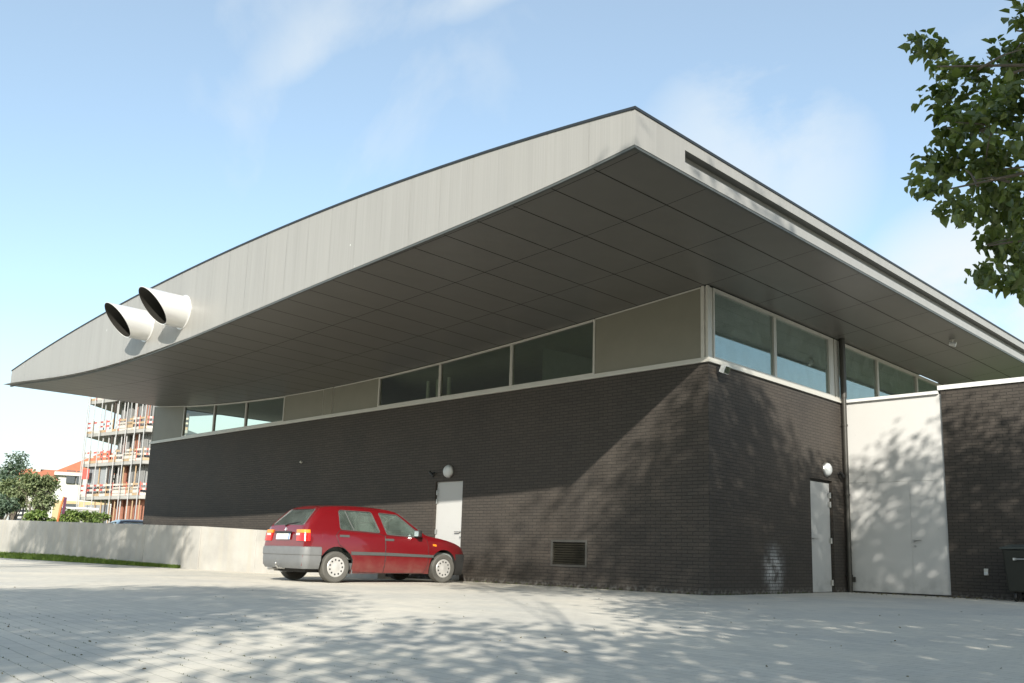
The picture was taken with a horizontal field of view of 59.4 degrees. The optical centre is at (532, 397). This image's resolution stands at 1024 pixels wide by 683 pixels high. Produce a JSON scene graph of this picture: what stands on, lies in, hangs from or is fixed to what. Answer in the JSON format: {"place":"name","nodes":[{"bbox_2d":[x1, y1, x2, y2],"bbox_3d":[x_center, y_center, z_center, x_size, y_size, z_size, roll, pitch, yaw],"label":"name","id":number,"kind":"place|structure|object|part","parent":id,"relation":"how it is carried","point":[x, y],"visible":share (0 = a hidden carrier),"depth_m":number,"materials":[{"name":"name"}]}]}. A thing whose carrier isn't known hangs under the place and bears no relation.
{"place":"outdoors","nodes":[
{"label":"outdoors","id":0,"kind":"place"},
{"bbox_2d":[76,397,212,523],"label":"apartment building","id":1,"kind":"structure","parent":0,"point":[124,493],"depth_m":78.09,"materials":[{"name":"concrete"}]},
{"bbox_2d":[0,558,1023,682],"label":"paving","id":2,"kind":"structure","parent":0,"point":[639,637],"depth_m":6.38,"materials":[{"name":"grey concrete"}]},
{"bbox_2d":[0,520,384,578],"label":"retaining wall","id":3,"kind":"structure","parent":2,"relation":"on","point":[213,548],"depth_m":23.51,"materials":[{"name":"concrete"}]},
{"bbox_2d":[0,612,416,682],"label":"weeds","id":4,"kind":"object","parent":2,"relation":"on","point":[174,649],"visible":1,"depth_m":4.66,"materials":[{"name":"green plant"}]},
{"bbox_2d":[263,505,463,582],"bbox_3d":[-3.046,2.695,16.506,3.625,1.357,1.792,11,-14,-42],"label":"hatchback car","id":5,"kind":"object","parent":2,"relation":"on","point":[327,543],"visible":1,"depth_m":15.71,"materials":[{"name":"red paint"}]},
{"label":"rear window","id":6,"kind":"part","parent":5,"relation":"part of","materials":[{"name":"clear glass"}]},
{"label":"window","id":7,"kind":"part","parent":5,"relation":"part of","materials":[{"name":"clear glass"}]},
{"bbox_3d":[-2.984,2.683,15.544,0.980,0.708,0.076,11,-14,-42],"label":"door","id":8,"kind":"part","parent":5,"relation":"part of","materials":[{"name":"red paint"}]},
{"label":"window","id":9,"kind":"part","parent":5,"relation":"part of","materials":[{"name":"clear glass"}]},
{"bbox_3d":[-2.283,2.842,16.178,0.957,0.653,0.070,11,-14,-42],"label":"door","id":10,"kind":"part","parent":5,"relation":"part of","materials":[{"name":"red paint"}]},
{"bbox_2d":[4,106,1023,594],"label":"sports hall","id":11,"kind":"structure","parent":2,"relation":"on","point":[536,340],"depth_m":16.43,"materials":[{"name":"brick"}]},
{"bbox_2d":[182,404,214,436],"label":"window","id":12,"kind":"structure","parent":11,"relation":"in","point":[185,407],"depth_m":27.56,"materials":[{"name":"metal"}]},
{"bbox_2d":[212,401,245,431],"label":"window","id":13,"kind":"structure","parent":11,"relation":"in","point":[215,408],"depth_m":26.10,"materials":[{"name":"metal"}]},
{"bbox_2d":[244,396,284,426],"bbox_3d":[-7.284,0.382,24.428,1.992,0.747,0.073,-8,-14,43],"label":"window","id":14,"kind":"structure","parent":11,"relation":"in","point":[247,402],"depth_m":24.76,"materials":[{"name":"metal"}]},
{"bbox_2d":[378,363,439,406],"bbox_3d":[-2.789,-0.257,20.228,2.162,0.785,0.073,-8,-14,43],"label":"window","id":15,"kind":"structure","parent":11,"relation":"in","point":[437,364],"depth_m":20.35,"materials":[{"name":"metal"}]},
{"bbox_2d":[443,465,453,477],"bbox_3d":[-1.785,1.551,18.762,0.280,0.280,0.120,-8,-14,43],"label":"wall lamp","id":16,"kind":"object","parent":11,"relation":"attached to","point":[448,471],"visible":1,"depth_m":18.70,"materials":[{"name":"glass"}]},
{"bbox_2d":[434,481,462,579],"bbox_3d":[-1.740,2.758,18.633,0.862,2.016,0.116,-8,-14,43],"label":"door","id":17,"kind":"structure","parent":11,"relation":"in","point":[449,494],"depth_m":18.70,"materials":[{"name":"grey paint"}]},
{"bbox_2d":[439,343,511,396],"bbox_3d":[-1.207,-0.532,18.760,2.172,0.902,0.073,-8,-14,43],"label":"window","id":18,"kind":"structure","parent":11,"relation":"in","point":[507,345],"depth_m":18.85,"materials":[{"name":"metal"}]},
{"bbox_2d":[510,319,594,386],"bbox_3d":[0.372,-0.821,17.297,2.152,1.047,0.073,-8,-14,43],"label":"window","id":19,"kind":"structure","parent":11,"relation":"in","point":[590,321],"depth_m":17.42,"materials":[{"name":"metal"}]},
{"bbox_2d":[716,364,730,374],"bbox_3d":[3.148,-0.458,14.867,0.225,0.158,0.170,-8,-14,43],"label":"floodlight","id":20,"kind":"object","parent":11,"relation":"attached to","point":[724,369],"visible":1,"depth_m":14.80,"materials":[{"name":"white plastic"}]},
{"bbox_2d":[712,288,775,377],"bbox_3d":[3.718,-1.088,15.779,0.079,1.222,2.092,-8,-14,43],"label":"window","id":21,"kind":"structure","parent":11,"relation":"in","point":[714,291],"depth_m":15.97,"materials":[{"name":"metal"}]},
{"bbox_2d":[775,314,830,395],"bbox_3d":[5.207,-0.774,17.326,0.079,1.222,2.232,-8,-14,43],"label":"window","id":22,"kind":"structure","parent":11,"relation":"in","point":[827,347],"depth_m":17.69,"materials":[{"name":"metal"}]},
{"bbox_2d":[810,478,833,591],"bbox_3d":[5.503,2.648,17.176,0.126,2.138,0.940,-8,-14,43],"label":"door","id":23,"kind":"structure","parent":11,"relation":"in","point":[820,496],"depth_m":17.20,"materials":[{"name":"grey paint"}]},
{"bbox_2d":[822,462,831,476],"bbox_3d":[5.746,1.406,17.446,0.120,0.280,0.280,-8,-14,43],"label":"wall lamp","id":24,"kind":"object","parent":11,"relation":"attached to","point":[826,469],"visible":1,"depth_m":17.38,"materials":[{"name":"glass"}]},
{"bbox_2d":[837,471,844,478],"bbox_3d":[6.129,1.547,17.839,0.116,0.137,0.160,-8,-14,43],"label":"motion sensor","id":25,"kind":"object","parent":11,"relation":"attached to","point":[841,474],"visible":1,"depth_m":17.80,"materials":[{"name":"black plastic"}]},
{"bbox_2d":[837,341,878,399],"bbox_3d":[6.910,-0.416,19.093,0.079,1.222,1.992,-8,-14,43],"label":"window","id":26,"kind":"structure","parent":11,"relation":"in","point":[875,364],"depth_m":19.56,"materials":[{"name":"metal"}]},
{"bbox_2d":[877,358,917,395],"bbox_3d":[8.386,-0.106,20.625,0.079,1.222,2.292,-8,-14,43],"label":"window","id":27,"kind":"structure","parent":11,"relation":"in","point":[879,360],"depth_m":20.84,"materials":[{"name":"metal"}]},
{"bbox_2d":[917,375,940,387],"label":"window","id":28,"kind":"structure","parent":11,"relation":"in","point":[919,377],"depth_m":22.02,"materials":[{"name":"metal"}]},
{"bbox_2d":[949,339,956,346],"bbox_3d":[8.875,-1.135,18.957,0.153,0.161,0.110,-5,-12,32],"label":"soffit spotlight","id":29,"kind":"object","parent":11,"relation":"attached to","point":[952,343],"visible":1,"depth_m":18.93,"materials":[{"name":"metal"}]},
{"bbox_2d":[407,577,811,594],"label":"wall foot weeds","id":30,"kind":"object","parent":2,"relation":"on","point":[632,589],"depth_m":15.67,"materials":[{"name":"green plant"}]},
{"bbox_2d":[856,592,1003,599],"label":"leaf litter","id":31,"kind":"object","parent":2,"relation":"on","point":[941,596],"visible":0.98,"depth_m":16.14,"materials":[{"name":"plant"}]},
{"bbox_2d":[846,377,1023,600],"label":"annex building","id":32,"kind":"structure","parent":2,"relation":"on","point":[936,483],"depth_m":16.81,"materials":[{"name":"brick"}]},
{"bbox_2d":[849,481,913,593],"bbox_3d":[6.773,2.717,17.473,1.214,2.112,0.053,-8,-14,43],"label":"door","id":33,"kind":"structure","parent":32,"relation":"in","point":[880,512],"depth_m":17.43,"materials":[{"name":"white metal"}]},
{"bbox_2d":[909,480,950,594],"bbox_3d":[7.440,2.618,16.808,0.672,2.112,0.114,-8,-14,43],"label":"door","id":34,"kind":"structure","parent":32,"relation":"in","point":[928,507],"depth_m":16.81,"materials":[{"name":"metal"}]},
{"bbox_2d":[984,569,988,575],"bbox_3d":[8.087,3.118,15.997,0.070,0.120,0.057,-8,-14,43],"label":"outlet box","id":35,"kind":"object","parent":32,"relation":"attached to","point":[986,571],"visible":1,"depth_m":15.98,"materials":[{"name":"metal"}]},
{"bbox_2d":[897,0,1023,306],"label":"broadleaf tree","id":36,"kind":"object","parent":2,"relation":"on","point":[990,111],"visible":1,"depth_m":7.45,"materials":[{"name":"green plant"}]},
{"bbox_2d":[999,544,1023,601],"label":"waste container","id":37,"kind":"object","parent":2,"relation":"on","point":[1013,556],"visible":1,"depth_m":15.00,"materials":[{"name":"plastic"}]},
{"bbox_2d":[0,0,1023,519],"label":"sky","id":38,"kind":"structure","parent":0,"point":[143,142],"materials":[{"name":"blue"}]},
{"label":"yard","id":39,"kind":"structure","parent":0,"visible":0},
{"bbox_2d":[0,491,20,519],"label":"bush","id":40,"kind":"object","parent":39,"relation":"on","point":[8,504],"visible":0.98,"depth_m":42.83,"materials":[{"name":"green plant"}]},
{"bbox_2d":[0,477,29,519],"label":"tree","id":41,"kind":"object","parent":39,"relation":"on","point":[8,487],"visible":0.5,"depth_m":48.96,"materials":[{"name":"green plant"}]},
{"bbox_2d":[0,451,32,519],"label":"tree","id":42,"kind":"object","parent":39,"relation":"on","point":[9,470],"visible":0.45,"depth_m":52.04,"materials":[{"name":"green plant"}]},
{"bbox_2d":[8,504,32,519],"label":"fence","id":43,"kind":"object","parent":39,"relation":"on","point":[22,511],"visible":0.06,"depth_m":52.72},
{"bbox_2d":[16,467,61,515],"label":"tree","id":44,"kind":"object","parent":39,"relation":"on","point":[36,484],"visible":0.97,"depth_m":48.47,"materials":[{"name":"green plant"}]},
{"bbox_2d":[22,502,59,521],"bbox_3d":[-19.115,5.130,34.882,1.435,2.091,1.535,-8,-14,43],"label":"bush","id":45,"kind":"object","parent":39,"relation":"on","point":[37,515],"visible":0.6,"depth_m":34.53,"materials":[{"name":"green plant"}]},
{"bbox_2d":[56,497,66,521],"bbox_3d":[-16.629,4.574,31.540,0.282,2.156,0.102,-1,-10,12],"label":"marker post","id":46,"kind":"object","parent":39,"relation":"on","point":[63,501],"visible":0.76,"depth_m":31.64,"materials":[{"name":"orange paint"}]},
{"bbox_2d":[59,504,90,521],"bbox_3d":[-18.070,5.205,35.282,1.269,2.144,1.326,-8,-14,43],"label":"bush","id":47,"kind":"object","parent":39,"relation":"on","point":[70,515],"visible":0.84,"depth_m":35.10,"materials":[{"name":"green plant"}]},
{"bbox_2d":[60,507,98,521],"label":"site wall","id":48,"kind":"structure","parent":39,"relation":"on","point":[85,509],"depth_m":58.46,"materials":[{"name":"paint"}]},
{"bbox_2d":[83,508,111,522],"bbox_3d":[-17.907,5.489,36.601,1.448,2.054,1.491,-8,-14,43],"label":"bush","id":49,"kind":"object","parent":39,"relation":"on","point":[95,517],"visible":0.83,"depth_m":36.56,"materials":[{"name":"green plant"}]},
{"bbox_2d":[110,519,142,523],"bbox_3d":[-13.511,4.758,29.892,1.821,1.380,3.684,8,-12,-34],"label":"hatchback car","id":50,"kind":"object","parent":39,"relation":"on","point":[128,521],"visible":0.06,"depth_m":29.00,"materials":[{"name":"metal"}]},
{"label":"grass bank","id":51,"kind":"structure","parent":0,"visible":0},
{"bbox_2d":[0,551,180,567],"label":"grass","id":52,"kind":"structure","parent":51,"relation":"on","point":[51,557],"depth_m":26.09,"materials":[{"name":"green plant"}]},
{"label":"ground","id":53,"kind":"structure","parent":0,"visible":0},
{"bbox_2d":[8,461,57,517],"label":"house","id":54,"kind":"structure","parent":53,"relation":"on","point":[37,466],"depth_m":115.03,"materials":[{"name":"white paint"}]},
{"bbox_2d":[51,453,114,521],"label":"house","id":55,"kind":"structure","parent":53,"relation":"on","point":[69,475],"depth_m":92.50,"materials":[{"name":"white paint"}]},
{"bbox_2d":[66,470,75,482],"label":"window","id":56,"kind":"structure","parent":55,"relation":"in","point":[69,479],"depth_m":92.42,"materials":[{"name":"grey glass"}]}
]}

